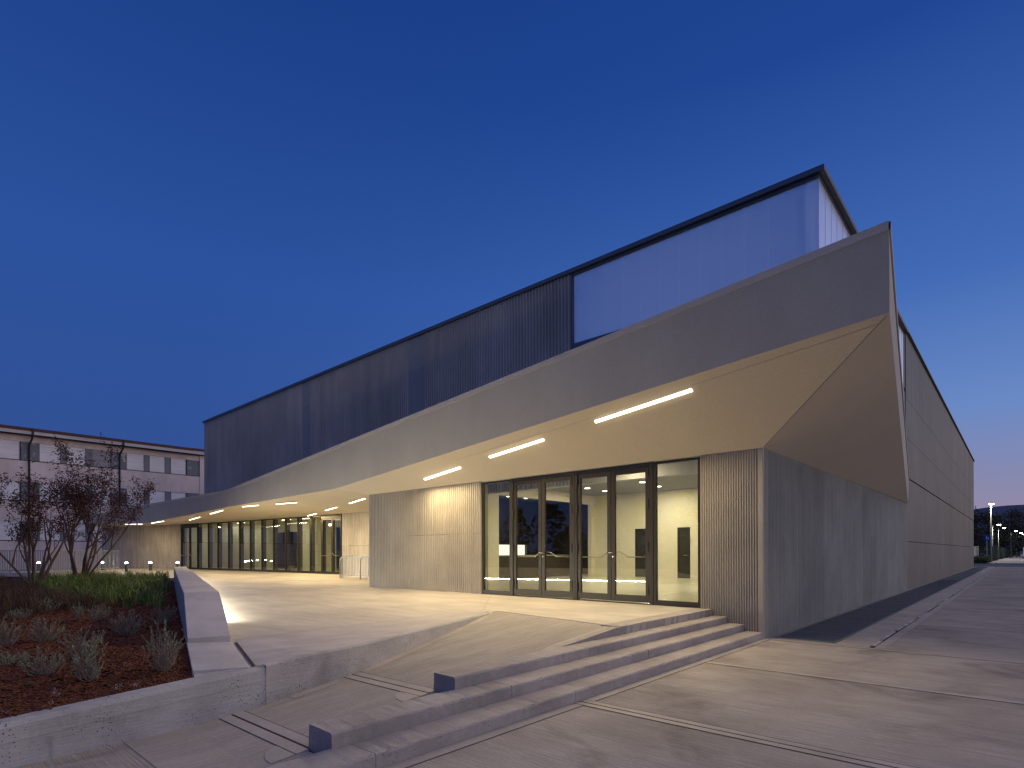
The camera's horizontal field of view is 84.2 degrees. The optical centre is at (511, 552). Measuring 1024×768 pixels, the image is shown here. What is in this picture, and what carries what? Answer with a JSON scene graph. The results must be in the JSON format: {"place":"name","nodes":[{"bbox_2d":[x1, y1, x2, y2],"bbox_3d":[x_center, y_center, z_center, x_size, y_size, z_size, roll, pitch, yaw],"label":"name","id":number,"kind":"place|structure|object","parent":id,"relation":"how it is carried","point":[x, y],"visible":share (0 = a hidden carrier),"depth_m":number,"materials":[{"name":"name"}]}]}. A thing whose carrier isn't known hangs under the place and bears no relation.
{"place":"outdoors","nodes":[
{"label":"outdoors","id":0,"kind":"place"},
{"bbox_2d":[0,569,94,576],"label":"path","id":1,"kind":"structure","parent":0,"point":[25,571],"depth_m":37.57,"materials":[{"name":"concrete"}]},
{"bbox_2d":[0,573,113,616],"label":"dry grass","id":2,"kind":"structure","parent":0,"point":[23,592],"depth_m":12.76,"materials":[{"name":"plant"}]},
{"bbox_2d":[0,578,192,718],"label":"mulch ground","id":3,"kind":"structure","parent":0,"point":[169,582],"depth_m":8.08,"materials":[{"name":"brown wood"}]},
{"bbox_2d":[0,617,27,646],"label":"grey shrub","id":4,"kind":"object","parent":3,"relation":"on","point":[6,640],"visible":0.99,"depth_m":7.76,"materials":[{"name":"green plant"}]},
{"bbox_2d":[0,650,29,667],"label":"grey shrub","id":5,"kind":"object","parent":3,"relation":"on","point":[9,660],"visible":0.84,"depth_m":6.45,"materials":[{"name":"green plant"}]},
{"bbox_2d":[5,607,32,619],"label":"grey shrub","id":6,"kind":"object","parent":3,"relation":"on","point":[18,613],"visible":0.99,"depth_m":10.96,"materials":[{"name":"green plant"}]},
{"bbox_2d":[18,678,32,687],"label":"green sprig","id":7,"kind":"object","parent":3,"relation":"on","point":[20,681],"visible":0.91,"depth_m":5.33,"materials":[{"name":"green plant"}]},
{"bbox_2d":[17,645,68,675],"bbox_3d":[-4.771,1.115,5.806,0.414,0.355,0.375,0,0,-22],"label":"grey shrub","id":8,"kind":"object","parent":3,"relation":"on","point":[43,664],"visible":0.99,"depth_m":5.75,"materials":[{"name":"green plant"}]},
{"bbox_2d":[25,617,66,642],"bbox_3d":[-6.647,1.107,8.098,0.450,0.418,0.503,0,0,42],"label":"grey shrub","id":9,"kind":"object","parent":3,"relation":"on","point":[50,637],"visible":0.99,"depth_m":8.07,"materials":[{"name":"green plant"}]},
{"bbox_2d":[32,597,64,611],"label":"grey shrub","id":10,"kind":"object","parent":3,"relation":"on","point":[48,601],"visible":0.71,"depth_m":12.22,"materials":[{"name":"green plant"}]},
{"bbox_2d":[0,465,122,582],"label":"crape myrtle","id":11,"kind":"object","parent":3,"relation":"on","point":[28,529],"visible":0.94,"depth_m":20.95,"materials":[{"name":"brown plant"}]},
{"bbox_2d":[71,602,85,617],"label":"grey shrub","id":12,"kind":"object","parent":3,"relation":"on","point":[76,612],"visible":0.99,"depth_m":11.32,"materials":[{"name":"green plant"}]},
{"bbox_2d":[57,625,108,658],"bbox_3d":[-5.043,1.069,6.652,0.593,0.434,0.494,0,0,42],"label":"grey shrub","id":13,"kind":"object","parent":3,"relation":"on","point":[84,644],"visible":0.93,"depth_m":6.66,"materials":[{"name":"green plant"}]},
{"bbox_2d":[14,432,158,576],"bbox_3d":[-17.108,-1.645,23.506,4.564,6.038,5.856,0,0,20],"label":"crape myrtle","id":14,"kind":"object","parent":3,"relation":"on","point":[82,509],"visible":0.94,"depth_m":23.37,"materials":[{"name":"brown plant"}]},
{"bbox_2d":[71,647,104,682],"bbox_3d":[-4.137,1.090,5.531,0.316,0.402,0.286,0,0,16],"label":"grey shrub","id":15,"kind":"object","parent":3,"relation":"on","point":[91,677],"visible":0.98,"depth_m":5.51,"materials":[{"name":"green plant"}]},
{"bbox_2d":[84,604,112,621],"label":"grey shrub","id":16,"kind":"object","parent":3,"relation":"on","point":[98,613],"visible":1,"depth_m":10.39,"materials":[{"name":"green plant"}]},
{"bbox_2d":[25,567,173,606],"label":"ornamental grass","id":17,"kind":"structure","parent":3,"relation":"on","point":[143,589],"depth_m":17.99,"materials":[{"name":"green plant"}]},
{"bbox_2d":[108,609,146,635],"bbox_3d":[-5.867,1.080,8.673,0.547,0.464,0.518,0,0,42],"label":"grey shrub","id":18,"kind":"object","parent":3,"relation":"on","point":[126,628],"visible":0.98,"depth_m":8.63,"materials":[{"name":"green plant"}]},
{"bbox_2d":[147,602,177,625],"bbox_3d":[-6.085,1.085,9.846,0.504,0.454,0.506,0,0,42],"label":"grey shrub","id":19,"kind":"object","parent":3,"relation":"on","point":[161,622],"visible":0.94,"depth_m":9.82,"materials":[{"name":"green plant"}]},
{"bbox_2d":[141,617,187,672],"bbox_3d":[-3.599,0.972,5.853,0.410,0.601,0.415,0,0,-38],"label":"grey shrub","id":20,"kind":"object","parent":3,"relation":"on","point":[163,661],"visible":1,"depth_m":5.84,"materials":[{"name":"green plant"}]},
{"bbox_2d":[0,424,203,569],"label":"old school building","id":21,"kind":"structure","parent":0,"point":[175,472],"depth_m":49.80,"materials":[{"name":"grey paint"}]},
{"bbox_2d":[0,520,19,539],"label":"window","id":22,"kind":"structure","parent":21,"relation":"in","point":[2,528],"depth_m":46.29,"materials":[{"name":"grey paint"}]},
{"bbox_2d":[0,480,19,499],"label":"window","id":23,"kind":"structure","parent":21,"relation":"in","point":[11,487],"depth_m":46.44,"materials":[{"name":"white glass"}]},
{"bbox_2d":[0,439,19,459],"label":"window","id":24,"kind":"structure","parent":21,"relation":"in","point":[9,449],"depth_m":46.40,"materials":[{"name":"grey paint"}]},
{"bbox_2d":[39,522,60,540],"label":"window","id":25,"kind":"structure","parent":21,"relation":"in","point":[42,535],"depth_m":48.25,"materials":[{"name":"grey paint"}]},
{"bbox_2d":[39,483,60,501],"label":"window","id":26,"kind":"structure","parent":21,"relation":"in","point":[40,489],"depth_m":48.18,"materials":[{"name":"grey glass"}]},
{"bbox_2d":[39,443,60,462],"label":"window","id":27,"kind":"structure","parent":21,"relation":"in","point":[45,450],"depth_m":48.26,"materials":[{"name":"grey paint"}]},
{"bbox_2d":[66,447,85,465],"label":"window","id":28,"kind":"structure","parent":21,"relation":"in","point":[76,454],"depth_m":49.75,"materials":[{"name":"grey paint"}]},
{"bbox_2d":[67,523,85,540],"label":"window","id":29,"kind":"structure","parent":21,"relation":"in","point":[82,527],"depth_m":49.89,"materials":[{"name":"grey paint"}]},
{"bbox_2d":[92,526,101,540],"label":"window","id":30,"kind":"structure","parent":21,"relation":"in","point":[96,528],"depth_m":50.75,"materials":[{"name":"glass"}]},
{"bbox_2d":[92,486,110,504],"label":"window","id":31,"kind":"structure","parent":21,"relation":"in","point":[106,500],"depth_m":51.29,"materials":[{"name":"white glass"}]},
{"bbox_2d":[92,449,110,466],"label":"window","id":32,"kind":"structure","parent":21,"relation":"in","point":[96,454],"depth_m":50.99,"materials":[{"name":"grey paint"}]},
{"bbox_2d":[126,489,143,505],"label":"window","id":33,"kind":"structure","parent":21,"relation":"in","point":[126,489],"depth_m":52.88,"materials":[{"name":"grey paint"}]},
{"bbox_2d":[126,453,143,470],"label":"window","id":34,"kind":"structure","parent":21,"relation":"in","point":[133,461],"depth_m":52.94,"materials":[{"name":"grey paint"}]},
{"bbox_2d":[149,490,164,503],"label":"window","id":35,"kind":"structure","parent":21,"relation":"in","point":[159,496],"depth_m":54.32,"materials":[{"name":"grey paint"}]},
{"bbox_2d":[149,456,164,472],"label":"window","id":36,"kind":"structure","parent":21,"relation":"in","point":[156,464],"depth_m":54.29,"materials":[{"name":"grey paint"}]},
{"bbox_2d":[170,492,185,499],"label":"window","id":37,"kind":"structure","parent":21,"relation":"in","point":[174,495],"depth_m":55.63,"materials":[{"name":"grey paint"}]},
{"bbox_2d":[170,458,185,474],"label":"window","id":38,"kind":"structure","parent":21,"relation":"in","point":[177,466],"depth_m":55.65,"materials":[{"name":"white glass"}]},
{"bbox_2d":[64,568,712,676],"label":"plaza paving","id":39,"kind":"structure","parent":0,"point":[255,603],"depth_m":12.46,"materials":[{"name":"concrete"}]},
{"bbox_2d":[174,567,247,676],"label":"wall","id":40,"kind":"structure","parent":39,"relation":"on","point":[210,646],"depth_m":7.69,"materials":[{"name":"concrete"}]},
{"bbox_2d":[235,642,254,666],"bbox_3d":[-3.126,1.171,6.606,0.034,0.026,1.692,0,0,-32],"label":"slot drain","id":41,"kind":"object","parent":39,"relation":"on","point":[245,655],"visible":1,"depth_m":6.49,"materials":[{"name":"grey metal"}]},
{"bbox_2d":[340,555,368,579],"bbox_3d":[-5.470,0.637,23.762,6.490,1.056,0.300,0,0,42],"label":"stair railing","id":42,"kind":"object","parent":39,"relation":"on","point":[342,567],"visible":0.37,"depth_m":25.33,"materials":[{"name":"metal"}]},
{"bbox_2d":[238,609,491,665],"bbox_3d":[-1.830,1.166,8.829,1.767,0.030,5.821,0,0,33],"label":"plaza border","id":43,"kind":"object","parent":39,"relation":"on","point":[261,650],"visible":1,"depth_m":7.70,"materials":[{"name":"concrete"}]},
{"bbox_2d":[240,594,613,638],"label":"plaza joints","id":44,"kind":"object","parent":39,"relation":"on","point":[415,617],"visible":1,"depth_m":9.57,"materials":[{"name":"concrete"}]},
{"bbox_2d":[0,0,1023,508],"label":"sky","id":45,"kind":"structure","parent":0,"point":[209,208],"materials":[{"name":"blue"}]},
{"bbox_2d":[15,566,1023,767],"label":"forecourt paving","id":46,"kind":"structure","parent":0,"point":[916,728],"depth_m":5.84,"materials":[{"name":"concrete"}]},
{"bbox_2d":[0,663,265,767],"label":"retaining wall","id":47,"kind":"structure","parent":46,"relation":"on","point":[64,730],"depth_m":4.97,"materials":[{"name":"concrete"}]},
{"bbox_2d":[124,611,631,767],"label":"ramp","id":48,"kind":"structure","parent":46,"relation":"on","point":[493,636],"depth_m":6.03,"materials":[{"name":"concrete"}]},
{"bbox_2d":[219,672,433,753],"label":"ramp joints","id":49,"kind":"object","parent":48,"relation":"on","point":[302,734],"visible":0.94,"depth_m":5.33,"materials":[{"name":"grey concrete"}]},
{"bbox_2d":[220,616,613,762],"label":"ramp bands","id":50,"kind":"object","parent":48,"relation":"on","point":[274,754],"visible":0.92,"depth_m":5.67,"materials":[{"name":"concrete"}]},
{"bbox_2d":[263,610,494,703],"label":"plaza edge wall","id":51,"kind":"structure","parent":46,"relation":"on","point":[287,677],"depth_m":6.74,"materials":[{"name":"concrete"}]},
{"bbox_2d":[266,608,762,767],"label":"concrete steps","id":52,"kind":"structure","parent":46,"relation":"on","point":[465,702],"depth_m":6.06,"materials":[{"name":"grey concrete"}]},
{"bbox_2d":[88,164,974,637],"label":"concrete hall","id":53,"kind":"structure","parent":46,"relation":"on","point":[800,454],"depth_m":15.94,"materials":[{"name":"grey concrete"}]},
{"bbox_2d":[180,527,189,568],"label":"door","id":54,"kind":"structure","parent":53,"relation":"in","point":[181,555],"depth_m":42.63,"materials":[{"name":"brown metal"}]},
{"bbox_2d":[189,526,197,568],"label":"door","id":55,"kind":"structure","parent":53,"relation":"in","point":[190,527],"depth_m":41.71,"materials":[{"name":"brown metal"}]},
{"bbox_2d":[197,523,207,568],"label":"window","id":56,"kind":"structure","parent":53,"relation":"in","point":[199,526],"depth_m":41.07,"materials":[{"name":"brown metal"}]},
{"bbox_2d":[208,522,217,569],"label":"window","id":57,"kind":"structure","parent":53,"relation":"in","point":[210,535],"depth_m":40.08,"materials":[{"name":"brown metal"}]},
{"bbox_2d":[217,522,227,569],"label":"window","id":58,"kind":"structure","parent":53,"relation":"in","point":[219,524],"depth_m":39.21,"materials":[{"name":"brown metal"}]},
{"bbox_2d":[228,521,238,570],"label":"window","id":59,"kind":"structure","parent":53,"relation":"in","point":[230,524],"depth_m":38.31,"materials":[{"name":"brown metal"}]},
{"bbox_2d":[239,520,249,570],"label":"window","id":60,"kind":"structure","parent":53,"relation":"in","point":[241,523],"depth_m":37.40,"materials":[{"name":"brown metal"}]},
{"bbox_2d":[250,520,261,570],"bbox_3d":[-16.265,-0.457,36.128,1.446,3.264,0.294,0,0,42],"label":"window","id":61,"kind":"structure","parent":53,"relation":"in","point":[252,522],"depth_m":36.54,"materials":[{"name":"brown metal"}]},
{"bbox_2d":[261,519,272,571],"bbox_3d":[-15.157,-0.457,35.280,1.379,3.259,0.294,0,0,42],"label":"window","id":62,"kind":"structure","parent":53,"relation":"in","point":[263,521],"depth_m":35.67,"materials":[{"name":"brown metal"}]},
{"bbox_2d":[273,518,284,571],"bbox_3d":[-14.085,-0.458,34.456,1.362,3.254,0.294,0,0,42],"label":"window","id":63,"kind":"structure","parent":53,"relation":"in","point":[275,521],"depth_m":34.85,"materials":[{"name":"brown metal"}]},
{"bbox_2d":[285,517,297,572],"bbox_3d":[-13.027,-0.458,33.644,1.341,3.249,0.294,0,0,42],"label":"window","id":64,"kind":"structure","parent":53,"relation":"in","point":[287,520],"depth_m":34.01,"materials":[{"name":"brown metal"}]},
{"bbox_2d":[297,516,309,572],"bbox_3d":[-12.001,-0.459,32.858,1.280,3.245,0.294,0,0,42],"label":"window","id":65,"kind":"structure","parent":53,"relation":"in","point":[299,519],"depth_m":33.22,"materials":[{"name":"brown metal"}]},
{"bbox_2d":[310,516,320,572],"bbox_3d":[-11.051,-0.459,32.133,1.147,3.240,0.294,0,0,42],"label":"window","id":66,"kind":"structure","parent":53,"relation":"in","point":[312,518],"depth_m":32.46,"materials":[{"name":"brown metal"}]},
{"bbox_2d":[321,518,331,573],"bbox_3d":[-10.259,-0.374,31.391,0.985,3.066,0.204,0,0,38],"label":"door","id":67,"kind":"structure","parent":53,"relation":"in","point":[322,547],"depth_m":31.64,"materials":[{"name":"brown metal"}]},
{"bbox_2d":[332,517,340,573],"bbox_3d":[-9.551,-0.375,30.847,0.784,3.063,0.204,0,0,38],"label":"door","id":68,"kind":"structure","parent":53,"relation":"in","point":[333,519],"depth_m":31.05,"materials":[{"name":"brown metal"}]},
{"bbox_2d":[424,466,461,479],"bbox_3d":[-2.004,-2.270,16.214,0.084,0.218,1.833,0,0,-41],"label":"strip lamp","id":69,"kind":"object","parent":53,"relation":"attached to","point":[442,473],"visible":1,"depth_m":16.14,"materials":[{"name":"white plastic"}]},
{"bbox_2d":[482,479,510,594],"bbox_3d":[-0.409,-0.414,15.550,1.110,3.090,0.090,0,0,42],"label":"side window","id":70,"kind":"structure","parent":53,"relation":"in","point":[502,481],"depth_m":15.74,"materials":[{"name":"brown metal"}]},
{"bbox_2d":[489,438,544,457],"bbox_3d":[0.084,-2.539,13.810,0.084,0.227,1.996,0,0,-42],"label":"strip lamp","id":71,"kind":"object","parent":53,"relation":"attached to","point":[517,447],"visible":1,"depth_m":13.71,"materials":[{"name":"white plastic"}]},
{"bbox_2d":[512,479,541,595],"bbox_3d":[0.434,-0.391,14.833,0.968,3.000,0.197,0,0,42],"label":"door","id":72,"kind":"structure","parent":53,"relation":"in","point":[535,481],"depth_m":14.87,"materials":[{"name":"brown metal"}]},
{"bbox_2d":[542,475,572,597],"bbox_3d":[1.134,-0.393,14.184,1.033,3.000,0.228,0,0,42],"label":"door","id":73,"kind":"structure","parent":53,"relation":"in","point":[567,594],"depth_m":14.26,"materials":[{"name":"brown metal"}]},
{"bbox_2d":[576,471,610,599],"bbox_3d":[1.974,-0.396,13.450,0.948,3.000,0.197,0,0,42],"label":"door","id":74,"kind":"structure","parent":53,"relation":"in","point":[583,595],"depth_m":13.50,"materials":[{"name":"brown metal"}]},
{"bbox_2d":[608,466,648,602],"bbox_3d":[2.667,-0.397,12.807,1.033,3.000,0.228,0,0,42],"label":"door","id":75,"kind":"structure","parent":53,"relation":"in","point":[614,596],"depth_m":12.86,"materials":[{"name":"brown metal"}]},
{"bbox_2d":[635,529,645,576],"bbox_3d":[6.025,0.008,26.063,0.770,2.220,0.070,0,0,42],"label":"inner door","id":76,"kind":"structure","parent":53,"relation":"in","point":[640,568],"depth_m":26.14,"materials":[{"name":"grey paint"}]},
{"bbox_2d":[594,387,693,422],"bbox_3d":[2.503,-2.850,11.056,0.084,0.258,2.279,0,0,-42],"label":"strip lamp","id":77,"kind":"object","parent":53,"relation":"attached to","point":[658,400],"visible":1,"depth_m":10.94,"materials":[{"name":"white plastic"}]},
{"bbox_2d":[653,457,700,606],"bbox_3d":[3.509,-0.425,12.030,1.065,3.090,0.090,0,0,42],"label":"side window","id":78,"kind":"structure","parent":53,"relation":"in","point":[655,464],"depth_m":12.29,"materials":[{"name":"brown metal"}]},
{"bbox_2d":[677,527,689,577],"bbox_3d":[7.509,0.004,24.730,0.580,2.220,0.070,0,0,42],"label":"inner door","id":79,"kind":"structure","parent":53,"relation":"in","point":[683,533],"depth_m":24.74,"materials":[{"name":"grey paint"}]},
{"bbox_2d":[383,567,1023,767],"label":"paving bands","id":80,"kind":"object","parent":46,"relation":"on","point":[866,638],"visible":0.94,"depth_m":6.86,"materials":[{"name":"concrete"}]},
{"bbox_2d":[405,567,1021,767],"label":"paving joints","id":81,"kind":"object","parent":46,"relation":"on","point":[742,731],"visible":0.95,"depth_m":5.42,"materials":[{"name":"grey"}]},
{"bbox_2d":[775,567,987,642],"bbox_3d":[27.941,1.594,35.610,1.070,0.056,67.300,0,0,42],"label":"gravel strip","id":82,"kind":"object","parent":46,"relation":"on","point":[839,627],"visible":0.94,"depth_m":14.61,"materials":[{"name":"grey gravel"}]},
{"bbox_2d":[872,568,993,645],"bbox_3d":[26.737,1.568,32.629,0.093,0.014,61.155,0,0,42],"label":"joint filler","id":83,"kind":"object","parent":46,"relation":"on","point":[892,632],"visible":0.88,"depth_m":13.89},
{"bbox_2d":[974,556,992,562],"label":"verge grass","id":84,"kind":"structure","parent":0,"point":[980,559],"depth_m":75.63,"materials":[{"name":"green plant"}]},
{"bbox_2d":[974,505,1023,551],"bbox_3d":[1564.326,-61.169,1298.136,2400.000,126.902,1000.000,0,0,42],"label":"hill","id":85,"kind":"structure","parent":0,"point":[1000,510],"depth_m":1446.85,"materials":[{"name":"green plant"}]},
{"bbox_2d":[974,564,1023,566],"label":"road","id":86,"kind":"structure","parent":0,"point":[999,565],"depth_m":66.21,"materials":[{"name":"grey asphalt"}]},
{"bbox_2d":[987,554,1023,563],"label":"pavement","id":87,"kind":"structure","parent":0,"point":[1015,560],"depth_m":86.01,"materials":[{"name":"concrete"}]},
{"bbox_2d":[1003,506,1023,555],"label":"roadside tree","id":88,"kind":"object","parent":87,"relation":"on","point":[1012,513],"visible":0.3,"depth_m":169.04,"materials":[{"name":"green plant"}]},
{"label":"ground","id":89,"kind":"structure","parent":0,"visible":0},
{"bbox_2d":[0,569,121,577],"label":"kerb wall","id":90,"kind":"structure","parent":89,"relation":"on","point":[8,575],"depth_m":29.41,"materials":[{"name":"concrete"}]},
{"bbox_2d":[0,550,45,572],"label":"steel railing","id":91,"kind":"object","parent":90,"relation":"on","point":[21,560],"visible":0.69,"depth_m":29.30,"materials":[{"name":"grey metal"}]},
{"bbox_2d":[48,550,118,570],"bbox_3d":[-24.185,0.454,32.198,0.120,1.168,5.691,0,0,-2],"label":"steel railing","id":92,"kind":"object","parent":90,"relation":"on","point":[98,559],"visible":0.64,"depth_m":31.74,"materials":[{"name":"grey metal"}]},
{"label":"verge","id":93,"kind":"structure","parent":0,"visible":0},
{"bbox_2d":[974,546,978,556],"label":"utility cabinet","id":94,"kind":"object","parent":93,"relation":"on","point":[976,551],"visible":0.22,"depth_m":89.72,"materials":[{"name":"silver metal"}]},
{"bbox_2d":[976,547,986,556],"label":"fence","id":95,"kind":"object","parent":93,"relation":"on","point":[985,550],"visible":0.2,"depth_m":88.62,"materials":[{"name":"green"}]},
{"bbox_2d":[974,507,989,542],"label":"roadside tree","id":96,"kind":"object","parent":93,"relation":"on","point":[976,518],"visible":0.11,"depth_m":148.19,"materials":[{"name":"green plant"}]},
{"bbox_2d":[983,535,990,540],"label":"round sign","id":97,"kind":"object","parent":93,"relation":"on","point":[986,537],"visible":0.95,"depth_m":83.75,"materials":[{"name":"metal"}]},
{"bbox_2d":[988,503,994,561],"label":"street lamp","id":98,"kind":"object","parent":93,"relation":"on","point":[990,504],"visible":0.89,"depth_m":84.14,"materials":[{"name":"grey metal"}]},
{"bbox_2d":[974,509,1012,549],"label":"roadside tree","id":99,"kind":"object","parent":93,"relation":"on","point":[985,518],"visible":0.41,"depth_m":147.93,"materials":[{"name":"green plant"}]},
{"bbox_2d":[989,546,998,560],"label":"fence","id":100,"kind":"object","parent":93,"relation":"on","point":[995,553],"visible":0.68,"depth_m":97.21,"materials":[{"name":"green"}]},
{"bbox_2d":[974,525,1021,556],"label":"roadside tree","id":101,"kind":"object","parent":93,"relation":"on","point":[978,538],"visible":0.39,"depth_m":138.17,"materials":[{"name":"green plant"}]},
{"bbox_2d":[979,514,1023,556],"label":"roadside tree","id":102,"kind":"object","parent":93,"relation":"on","point":[1017,526],"visible":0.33,"depth_m":160.63,"materials":[{"name":"green plant"}]},
{"bbox_2d":[984,527,1023,555],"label":"roadside tree","id":103,"kind":"object","parent":93,"relation":"on","point":[1014,542],"visible":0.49,"depth_m":149.68,"materials":[{"name":"green plant"}]},
{"bbox_2d":[999,547,1017,559],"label":"fence","id":104,"kind":"object","parent":93,"relation":"on","point":[1003,553],"visible":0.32,"depth_m":121.59,"materials":[{"name":"green"}]}
]}

